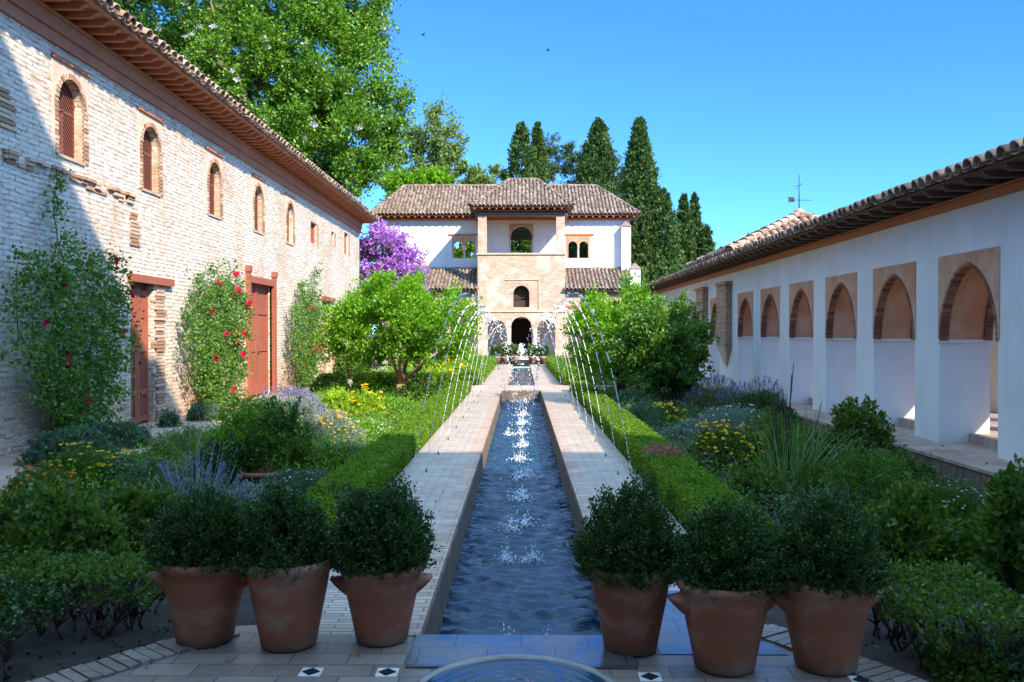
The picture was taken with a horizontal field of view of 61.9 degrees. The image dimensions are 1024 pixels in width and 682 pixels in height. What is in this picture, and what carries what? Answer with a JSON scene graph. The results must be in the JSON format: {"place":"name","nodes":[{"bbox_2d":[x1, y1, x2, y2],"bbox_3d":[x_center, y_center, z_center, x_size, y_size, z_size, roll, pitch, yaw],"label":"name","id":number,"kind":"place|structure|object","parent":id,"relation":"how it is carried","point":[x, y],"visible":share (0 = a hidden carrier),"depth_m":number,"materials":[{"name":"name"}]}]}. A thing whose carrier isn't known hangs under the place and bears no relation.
{"place":"outdoors","nodes":[
{"label":"outdoors","id":0,"kind":"place"},
{"bbox_2d":[0,366,387,490],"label":"side path","id":1,"kind":"structure","parent":0,"point":[7,467],"depth_m":14.62,"materials":[{"name":"stone"}]},
{"bbox_2d":[184,400,226,421],"bbox_3d":[-6.005,1.405,16.736,0.855,0.512,0.866,0,1,-26],"label":"rosemary","id":2,"kind":"object","parent":1,"relation":"on","point":[202,410],"visible":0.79,"depth_m":16.56,"materials":[{"name":"green plant"}]},
{"bbox_2d":[0,393,468,681],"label":"garden soil","id":3,"kind":"structure","parent":0,"point":[91,647],"depth_m":4.86,"materials":[{"name":"brown soil"}]},
{"bbox_2d":[0,480,58,565],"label":"shrub","id":4,"kind":"object","parent":3,"relation":"on","point":[14,502],"visible":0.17,"depth_m":6.53,"materials":[{"name":"green plant"}]},
{"bbox_2d":[0,572,72,681],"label":"hedge","id":5,"kind":"object","parent":3,"relation":"on","point":[34,593],"visible":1,"depth_m":4.54,"materials":[{"name":"green plant"}]},
{"bbox_2d":[1,459,79,498],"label":"flower bush","id":6,"kind":"object","parent":3,"relation":"on","point":[40,475],"visible":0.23,"depth_m":8.21,"materials":[{"name":"green plant"}]},
{"bbox_2d":[13,423,125,468],"bbox_3d":[-5.823,1.396,11.281,1.336,0.563,1.320,0,1,1],"label":"rosemary","id":7,"kind":"object","parent":3,"relation":"on","point":[37,452],"visible":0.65,"depth_m":11.11,"materials":[{"name":"green plant"}]},
{"bbox_2d":[0,472,140,602],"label":"shrub","id":8,"kind":"object","parent":3,"relation":"on","point":[65,519],"visible":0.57,"depth_m":5.70,"materials":[{"name":"green plant"}]},
{"bbox_2d":[32,442,117,492],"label":"flower bush","id":9,"kind":"object","parent":3,"relation":"on","point":[86,458],"visible":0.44,"depth_m":9.49,"materials":[{"name":"green plant"}]},
{"bbox_2d":[0,546,165,638],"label":"hedge","id":10,"kind":"object","parent":3,"relation":"on","point":[60,565],"visible":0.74,"depth_m":4.95,"materials":[{"name":"green plant"}]},
{"bbox_2d":[82,418,152,448],"bbox_3d":[-5.974,1.399,12.854,1.119,0.531,1.172,0,1,-31],"label":"rosemary","id":11,"kind":"object","parent":3,"relation":"on","point":[121,429],"visible":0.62,"depth_m":12.61,"materials":[{"name":"green plant"}]},
{"bbox_2d":[92,449,146,489],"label":"flower bush","id":12,"kind":"object","parent":3,"relation":"on","point":[111,461],"visible":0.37,"depth_m":9.51,"materials":[{"name":"green plant"}]},
{"bbox_2d":[96,474,154,553],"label":"shrub","id":13,"kind":"object","parent":3,"relation":"on","point":[125,496],"visible":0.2,"depth_m":6.94,"materials":[{"name":"green plant"}]},
{"bbox_2d":[114,450,189,490],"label":"feathery plant","id":14,"kind":"object","parent":3,"relation":"on","point":[138,476],"visible":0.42,"depth_m":9.11,"materials":[{"name":"green plant"}]},
{"bbox_2d":[120,476,186,556],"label":"shrub","id":15,"kind":"object","parent":3,"relation":"on","point":[147,507],"visible":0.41,"depth_m":6.70,"materials":[{"name":"green plant"}]},
{"bbox_2d":[143,420,218,458],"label":"feathery plant","id":16,"kind":"object","parent":3,"relation":"on","point":[185,434],"visible":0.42,"depth_m":11.95,"materials":[{"name":"green plant"}]},
{"bbox_2d":[147,440,255,530],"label":"lavender","id":17,"kind":"object","parent":3,"relation":"on","point":[200,480],"visible":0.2,"depth_m":7.28,"materials":[{"name":"purple plant"}]},
{"bbox_2d":[2,377,449,633],"bbox_3d":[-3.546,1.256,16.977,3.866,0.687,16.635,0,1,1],"label":"undergrowth","id":18,"kind":"object","parent":3,"relation":"on","point":[393,391],"visible":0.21,"depth_m":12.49,"materials":[{"name":"green plant"}]},
{"bbox_2d":[185,431,268,484],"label":"shrub","id":19,"kind":"object","parent":3,"relation":"on","point":[228,453],"visible":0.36,"depth_m":9.37,"materials":[{"name":"green plant"}]},
{"bbox_2d":[201,387,305,460],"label":"feathery plant","id":20,"kind":"object","parent":3,"relation":"on","point":[237,417],"visible":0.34,"depth_m":11.21,"materials":[{"name":"green plant"}]},
{"bbox_2d":[230,395,328,490],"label":"shrub","id":21,"kind":"object","parent":3,"relation":"on","point":[265,437],"visible":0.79,"depth_m":9.48,"materials":[{"name":"green plant"}]},
{"bbox_2d":[255,463,332,494],"bbox_3d":[-2.218,1.483,9.015,1.006,0.421,1.116,0,1,36],"label":"santolina","id":22,"kind":"object","parent":3,"relation":"on","point":[308,479],"visible":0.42,"depth_m":8.87,"materials":[{"name":"green plant"}]},
{"bbox_2d":[263,384,331,425],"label":"lavender","id":23,"kind":"object","parent":3,"relation":"on","point":[304,403],"visible":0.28,"depth_m":15.11,"materials":[{"name":"purple plant"}]},
{"bbox_2d":[284,441,360,472],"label":"shrub","id":24,"kind":"object","parent":3,"relation":"on","point":[342,451],"visible":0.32,"depth_m":10.56,"materials":[{"name":"green plant"}]},
{"bbox_2d":[302,406,369,445],"bbox_3d":[-2.689,1.338,13.020,1.115,0.682,1.110,0,1,1],"label":"santolina","id":25,"kind":"object","parent":3,"relation":"on","point":[329,422],"visible":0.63,"depth_m":12.84,"materials":[{"name":"grey plant"}]},
{"bbox_2d":[339,383,386,418],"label":"flower bush","id":26,"kind":"object","parent":3,"relation":"on","point":[366,397],"visible":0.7,"depth_m":17.37,"materials":[{"name":"yellow plant"}]},
{"bbox_2d":[312,261,485,397],"bbox_3d":[-2.892,-0.184,22.045,4.465,3.653,3.417,0,1,1],"label":"orange tree","id":27,"kind":"object","parent":3,"relation":"on","point":[414,308],"visible":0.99,"depth_m":21.48,"materials":[{"name":"green plant"}]},
{"bbox_2d":[351,369,456,390],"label":"hedge","id":28,"kind":"object","parent":3,"relation":"on","point":[383,376],"visible":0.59,"depth_m":24.59,"materials":[{"name":"green plant"}]},
{"bbox_2d":[395,375,440,400],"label":"shrub","id":29,"kind":"object","parent":3,"relation":"on","point":[414,384],"visible":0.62,"depth_m":21.69,"materials":[{"name":"green plant"}]},
{"bbox_2d":[456,355,496,384],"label":"hedge","id":30,"kind":"object","parent":3,"relation":"on","point":[490,364],"visible":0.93,"depth_m":29.31,"materials":[{"name":"green plant"}]},
{"bbox_2d":[5,513,1023,681],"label":"soil clods","id":31,"kind":"object","parent":3,"relation":"on","point":[8,675],"visible":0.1,"depth_m":4.78,"materials":[{"name":"brown soil"}]},
{"bbox_2d":[318,364,510,635],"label":"walkway","id":32,"kind":"structure","parent":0,"point":[445,466],"depth_m":10.78,"materials":[{"name":"stone"}]},
{"bbox_2d":[26,624,927,681],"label":"terrace","id":33,"kind":"structure","parent":0,"point":[327,659],"depth_m":4.34,"materials":[{"name":"tile"}]},
{"bbox_2d":[136,482,260,648],"bbox_3d":[-1.711,1.210,4.720,0.646,0.879,0.603,0,1,1],"label":"potted shrub","id":34,"kind":"object","parent":33,"relation":"on","point":[196,582],"visible":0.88,"depth_m":4.56,"materials":[{"name":"green plant"}]},
{"bbox_2d":[229,475,343,652],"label":"potted shrub","id":35,"kind":"object","parent":33,"relation":"on","point":[283,563],"visible":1,"depth_m":4.50,"materials":[{"name":"green plant"}]},
{"bbox_2d":[319,469,443,646],"bbox_3d":[-0.721,1.178,4.735,0.679,0.943,0.705,0,1,1],"label":"potted shrub","id":36,"kind":"object","parent":33,"relation":"on","point":[381,581],"visible":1,"depth_m":4.58,"materials":[{"name":"green plant"}]},
{"bbox_2d":[416,654,616,681],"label":"fountain basin","id":37,"kind":"object","parent":33,"relation":"on","point":[516,668],"visible":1,"depth_m":4.00,"materials":[{"name":"grey stone"}]},
{"bbox_2d":[406,634,637,669],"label":"wet slab","id":38,"kind":"structure","parent":33,"relation":"on","point":[432,651],"depth_m":4.55,"materials":[{"name":"stone"}]},
{"bbox_2d":[562,466,685,656],"bbox_3d":[0.632,1.161,4.571,0.650,0.980,0.684,0,1,28],"label":"potted shrub","id":39,"kind":"object","parent":33,"relation":"on","point":[630,579],"visible":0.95,"depth_m":4.44,"materials":[{"name":"green plant"}]},
{"bbox_2d":[657,590,787,654],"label":"wet paving","id":40,"kind":"structure","parent":33,"relation":"on","point":[674,639],"depth_m":4.72,"materials":[{"name":"stone"}]},
{"bbox_2d":[665,490,792,676],"bbox_3d":[1.111,1.207,4.344,0.677,0.892,0.624,0,1,1],"label":"potted shrub","id":41,"kind":"object","parent":33,"relation":"on","point":[727,576],"visible":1,"depth_m":4.19,"materials":[{"name":"green plant"}]},
{"bbox_2d":[768,482,906,676],"bbox_3d":[1.589,1.184,4.333,0.692,0.938,0.744,0,1,1],"label":"potted shrub","id":42,"kind":"object","parent":33,"relation":"on","point":[830,601],"visible":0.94,"depth_m":4.19,"materials":[{"name":"green plant"}]},
{"bbox_2d":[0,334,1019,681],"bbox_3d":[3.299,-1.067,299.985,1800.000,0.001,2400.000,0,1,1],"label":"ground","id":43,"kind":"structure","parent":0,"point":[16,678],"depth_m":5.10,"materials":[{"name":"soil"}]},
{"bbox_2d":[0,0,379,459],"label":"brick building","id":44,"kind":"structure","parent":43,"relation":"on","point":[176,163],"depth_m":16.00,"materials":[{"name":"beige brick"}]},
{"bbox_2d":[51,52,90,165],"bbox_3d":[-7.009,-3.510,13.245,0.410,1.570,1.100,0,1,1],"label":"window","id":45,"kind":"structure","parent":44,"relation":"in","point":[70,127],"depth_m":13.39,"materials":[{"name":"beige paint"}]},
{"bbox_2d":[0,167,150,430],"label":"climbing rose","id":46,"kind":"object","parent":44,"relation":"attached to","point":[83,400],"visible":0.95,"depth_m":12.45,"materials":[{"name":"green plant"}]},
{"bbox_2d":[137,106,164,196],"bbox_3d":[-6.978,-3.497,16.095,0.410,1.570,1.100,0,1,1],"label":"window","id":47,"kind":"structure","parent":44,"relation":"in","point":[150,166],"depth_m":16.29,"materials":[{"name":"beige paint"}]},
{"bbox_2d":[127,273,174,424],"bbox_3d":[-6.869,0.158,16.089,0.290,2.740,1.820,0,1,1],"label":"door","id":48,"kind":"structure","parent":44,"relation":"in","point":[140,383],"depth_m":15.95,"materials":[{"name":"brown wood"}]},
{"bbox_2d":[205,146,224,219],"bbox_3d":[-6.941,-3.528,19.445,0.410,1.570,1.100,0,1,1],"label":"window","id":49,"kind":"structure","parent":44,"relation":"in","point":[214,190],"depth_m":19.69,"materials":[{"name":"beige paint"}]},
{"bbox_2d":[176,255,259,407],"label":"climbing rose","id":50,"kind":"object","parent":44,"relation":"attached to","point":[212,376],"visible":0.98,"depth_m":18.47,"materials":[{"name":"green plant"}]},
{"bbox_2d":[252,173,265,234],"bbox_3d":[-6.906,-3.579,22.695,0.410,1.570,1.100,0,1,1],"label":"window","id":51,"kind":"structure","parent":44,"relation":"in","point":[258,209],"depth_m":22.97,"materials":[{"name":"beige paint"}]},
{"bbox_2d":[245,265,277,397],"bbox_3d":[-6.784,-0.226,22.875,0.310,3.420,2.480,0,1,1],"label":"door","id":52,"kind":"structure","parent":44,"relation":"in","point":[258,349],"depth_m":23.32,"materials":[{"name":"brown wood"}]},
{"bbox_2d":[285,192,295,245],"bbox_3d":[-6.871,-3.628,25.794,0.410,1.570,1.100,0,1,1],"label":"window","id":53,"kind":"structure","parent":44,"relation":"in","point":[289,199],"depth_m":26.10,"materials":[{"name":"beige paint"}]},
{"bbox_2d":[285,262,331,388],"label":"climbing rose","id":54,"kind":"object","parent":44,"relation":"attached to","point":[307,357],"visible":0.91,"depth_m":26.20,"materials":[{"name":"green plant"}]},
{"bbox_2d":[114,0,417,202],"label":"magnolia tree","id":55,"kind":"object","parent":43,"relation":"on","point":[313,108],"visible":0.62,"depth_m":40.94,"materials":[{"name":"green plant"}]},
{"bbox_2d":[308,370,348,391],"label":"shrub","id":56,"kind":"object","parent":43,"relation":"on","point":[329,379],"visible":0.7,"depth_m":24.87,"materials":[{"name":"green plant"}]},
{"bbox_2d":[301,380,471,537],"bbox_3d":[-1.539,1.422,15.736,0.591,0.449,18.910,0,1,1],"label":"hedge","id":57,"kind":"object","parent":43,"relation":"on","point":[389,453],"visible":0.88,"depth_m":10.61,"materials":[{"name":"green plant"}]},
{"bbox_2d":[359,219,432,368],"bbox_3d":[-5.479,-2.101,38.454,3.916,6.994,3.363,0,1,1],"label":"flowering tree","id":58,"kind":"object","parent":43,"relation":"on","point":[392,251],"visible":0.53,"depth_m":37.90,"materials":[{"name":"purple plant"}]},
{"bbox_2d":[381,164,455,196],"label":"leafy tree","id":59,"kind":"object","parent":43,"relation":"on","point":[398,179],"visible":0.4,"depth_m":59.84,"materials":[{"name":"green plant"}]},
{"bbox_2d":[369,93,470,227],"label":"eucalyptus tree","id":60,"kind":"object","parent":43,"relation":"on","point":[441,154],"visible":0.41,"depth_m":61.99,"materials":[{"name":"green plant"}]},
{"bbox_2d":[451,156,497,257],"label":"leafy tree","id":61,"kind":"object","parent":43,"relation":"on","point":[476,175],"visible":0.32,"depth_m":63.71,"materials":[{"name":"green plant"}]},
{"bbox_2d":[372,178,642,366],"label":"pavilion","id":62,"kind":"structure","parent":43,"relation":"on","point":[519,292],"depth_m":52.45,"materials":[{"name":"paint"}]},
{"bbox_2d":[448,234,477,267],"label":"twin window","id":63,"kind":"structure","parent":62,"relation":"in","point":[464,262],"depth_m":52.93,"materials":[{"name":"paint"}]},
{"bbox_2d":[511,319,531,354],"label":"inner door","id":64,"kind":"structure","parent":62,"relation":"in","point":[520,328],"depth_m":53.19,"materials":[{"name":"black"}]},
{"bbox_2d":[565,234,593,267],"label":"twin window","id":65,"kind":"structure","parent":62,"relation":"in","point":[577,262],"depth_m":52.85,"materials":[{"name":"white paint"}]},
{"bbox_2d":[502,120,539,252],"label":"cypress tree","id":66,"kind":"object","parent":43,"relation":"on","point":[522,150],"visible":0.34,"depth_m":65.27,"materials":[{"name":"green plant"}]},
{"bbox_2d":[526,120,551,252],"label":"cypress tree","id":67,"kind":"object","parent":43,"relation":"on","point":[537,134],"visible":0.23,"depth_m":66.50,"materials":[{"name":"green plant"}]},
{"bbox_2d":[543,132,581,183],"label":"pine tree","id":68,"kind":"object","parent":43,"relation":"on","point":[555,167],"visible":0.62,"depth_m":75.30,"materials":[{"name":"green plant"}]},
{"bbox_2d":[568,117,623,257],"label":"cypress tree","id":69,"kind":"object","parent":43,"relation":"on","point":[599,162],"visible":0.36,"depth_m":62.87,"materials":[{"name":"green plant"}]},
{"bbox_2d":[617,115,674,280],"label":"cypress tree","id":70,"kind":"object","parent":43,"relation":"on","point":[639,179],"visible":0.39,"depth_m":55.93,"materials":[{"name":"green plant"}]},
{"bbox_2d":[639,187,687,282],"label":"cypress tree","id":71,"kind":"object","parent":43,"relation":"on","point":[669,240],"visible":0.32,"depth_m":55.55,"materials":[{"name":"green plant"}]},
{"bbox_2d":[676,192,697,268],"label":"cypress tree","id":72,"kind":"object","parent":43,"relation":"on","point":[684,216],"visible":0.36,"depth_m":59.40,"materials":[{"name":"green plant"}]},
{"bbox_2d":[686,191,703,266],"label":"cypress tree","id":73,"kind":"object","parent":43,"relation":"on","point":[695,207],"visible":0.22,"depth_m":59.99,"materials":[{"name":"green plant"}]},
{"bbox_2d":[627,137,1023,498],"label":"arcade building","id":74,"kind":"structure","parent":43,"relation":"on","point":[902,305],"depth_m":12.53,"materials":[{"name":"paint"}]},
{"bbox_2d":[439,401,601,634],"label":"pool water","id":75,"kind":"structure","parent":0,"point":[487,597],"depth_m":7.81,"materials":[{"name":"blue liquid"}]},
{"bbox_2d":[471,385,661,390],"bbox_3d":[-0.020,1.896,26.421,10.180,0.910,2.200,0,1,1],"label":"crossing","id":76,"kind":"object","parent":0,"point":[525,388],"visible":0.07,"depth_m":26.44,"materials":[{"name":"stone"}]},
{"bbox_2d":[127,0,1023,367],"label":"sky","id":77,"kind":"structure","parent":0,"point":[738,100],"materials":[{"name":"blue"}]},
{"bbox_2d":[532,364,686,589],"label":"walkway","id":78,"kind":"structure","parent":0,"point":[597,468],"depth_m":12.78,"materials":[{"name":"brick"}]},
{"bbox_2d":[583,380,1023,681],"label":"garden soil","id":79,"kind":"structure","parent":0,"point":[884,653],"depth_m":4.87,"materials":[{"name":"brown soil"}]},
{"bbox_2d":[545,354,585,384],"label":"hedge","id":80,"kind":"object","parent":79,"relation":"on","point":[553,364],"visible":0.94,"depth_m":29.98,"materials":[{"name":"green plant"}]},
{"bbox_2d":[554,268,671,393],"bbox_3d":[2.598,-0.121,20.988,2.959,3.546,2.962,0,1,25],"label":"orange tree","id":81,"kind":"object","parent":79,"relation":"on","point":[606,316],"visible":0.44,"depth_m":20.53,"materials":[{"name":"green plant"}]},
{"bbox_2d":[617,396,666,426],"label":"feathery plant","id":82,"kind":"object","parent":79,"relation":"on","point":[640,410],"visible":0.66,"depth_m":15.71,"materials":[{"name":"green plant"}]},
{"bbox_2d":[603,289,720,400],"bbox_3d":[3.348,0.255,19.613,2.566,2.821,2.534,0,1,1],"label":"orange tree","id":83,"kind":"object","parent":79,"relation":"on","point":[678,366],"visible":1,"depth_m":19.05,"materials":[{"name":"green plant"}]},
{"bbox_2d":[569,379,784,540],"bbox_3d":[1.844,1.407,15.538,0.632,0.465,19.216,0,1,1],"label":"hedge","id":84,"kind":"object","parent":79,"relation":"on","point":[686,483],"visible":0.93,"depth_m":9.79,"materials":[{"name":"green plant"}]},
{"bbox_2d":[680,374,741,411],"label":"lavender","id":85,"kind":"object","parent":79,"relation":"on","point":[709,395],"visible":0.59,"depth_m":18.77,"materials":[{"name":"purple plant"}]},
{"bbox_2d":[684,419,767,472],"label":"flower bush","id":86,"kind":"object","parent":79,"relation":"on","point":[718,438],"visible":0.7,"depth_m":10.83,"materials":[{"name":"green plant"}]},
{"bbox_2d":[687,403,775,450],"bbox_3d":[3.246,1.278,12.399,1.383,0.775,1.352,0,1,1],"label":"santolina","id":87,"kind":"object","parent":79,"relation":"on","point":[738,418],"visible":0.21,"depth_m":12.31,"materials":[{"name":"grey plant"}]},
{"bbox_2d":[716,375,787,411],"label":"lavender","id":88,"kind":"object","parent":79,"relation":"on","point":[777,395],"visible":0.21,"depth_m":17.81,"materials":[{"name":"purple plant"}]},
{"bbox_2d":[721,464,796,511],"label":"shrub","id":89,"kind":"object","parent":79,"relation":"on","point":[752,474],"visible":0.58,"depth_m":8.58,"materials":[{"name":"green plant"}]},
{"bbox_2d":[723,390,798,429],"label":"shrub","id":90,"kind":"object","parent":79,"relation":"on","point":[761,400],"visible":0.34,"depth_m":14.99,"materials":[{"name":"green plant"}]},
{"bbox_2d":[742,402,809,467],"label":"feathery plant","id":91,"kind":"object","parent":79,"relation":"on","point":[761,425],"visible":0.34,"depth_m":11.12,"materials":[{"name":"green plant"}]},
{"bbox_2d":[717,363,886,495],"bbox_3d":[3.067,0.951,9.517,1.947,1.422,2.056,0,1,1],"label":"reed clump","id":92,"kind":"object","parent":79,"relation":"on","point":[787,465],"visible":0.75,"depth_m":9.26,"materials":[{"name":"green plant"}]},
{"bbox_2d":[765,425,838,478],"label":"shrub","id":93,"kind":"object","parent":79,"relation":"on","point":[827,450],"visible":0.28,"depth_m":10.15,"materials":[{"name":"green plant"}]},
{"bbox_2d":[592,377,1022,608],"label":"undergrowth","id":94,"kind":"object","parent":79,"relation":"on","point":[614,395],"visible":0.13,"depth_m":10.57,"materials":[{"name":"green plant"}]},
{"bbox_2d":[784,454,870,496],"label":"feathery plant","id":95,"kind":"object","parent":79,"relation":"on","point":[816,470],"visible":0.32,"depth_m":8.85,"materials":[{"name":"green plant"}]},
{"bbox_2d":[819,394,896,464],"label":"shrub","id":96,"kind":"object","parent":79,"relation":"on","point":[856,418],"visible":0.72,"depth_m":11.22,"materials":[{"name":"green plant"}]},
{"bbox_2d":[809,436,918,513],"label":"feathery plant","id":97,"kind":"object","parent":79,"relation":"on","point":[872,468],"visible":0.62,"depth_m":8.14,"materials":[{"name":"green plant"}]},
{"bbox_2d":[852,444,939,485],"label":"shrub","id":98,"kind":"object","parent":79,"relation":"on","point":[910,461],"visible":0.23,"depth_m":9.48,"materials":[{"name":"green plant"}]},
{"bbox_2d":[861,471,976,578],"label":"shrub","id":99,"kind":"object","parent":79,"relation":"on","point":[902,518],"visible":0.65,"depth_m":6.10,"materials":[{"name":"green plant"}]},
{"bbox_2d":[888,472,988,522],"bbox_3d":[3.780,1.444,7.447,1.115,0.563,1.064,0,1,43],"label":"santolina","id":100,"kind":"object","parent":79,"relation":"on","point":[962,501],"visible":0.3,"depth_m":7.29,"materials":[{"name":"green plant"}]},
{"bbox_2d":[868,553,1023,681],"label":"hedge","id":101,"kind":"object","parent":79,"relation":"on","point":[998,598],"visible":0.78,"depth_m":4.43,"materials":[{"name":"green plant"}]},
{"bbox_2d":[909,632,1023,681],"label":"shrub","id":102,"kind":"object","parent":79,"relation":"on","point":[933,661],"visible":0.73,"depth_m":4.25,"materials":[{"name":"green plant"}]},
{"bbox_2d":[956,453,1023,597],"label":"shrub","id":103,"kind":"object","parent":79,"relation":"on","point":[1000,514],"visible":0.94,"depth_m":5.75,"materials":[{"name":"green plant"}]},
{"bbox_2d":[959,621,1023,681],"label":"shrub","id":104,"kind":"object","parent":79,"relation":"on","point":[1012,656],"visible":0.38,"depth_m":4.26,"materials":[{"name":"green plant"}]},
{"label":"pool floor","id":105,"kind":"structure","parent":0,"visible":0},
{"bbox_2d":[408,364,596,636],"bbox_3d":[0.279,1.908,25.398,1.440,0.906,41.240,0,1,1],"label":"coping","id":106,"kind":"object","parent":105,"relation":"on","point":[445,533],"visible":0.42,"depth_m":8.84,"materials":[{"name":"stone"}]},
{"bbox_2d":[421,391,596,633],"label":"pool wall","id":107,"kind":"structure","parent":105,"relation":"on","point":[433,621],"depth_m":8.38,"materials":[{"name":"stone"}]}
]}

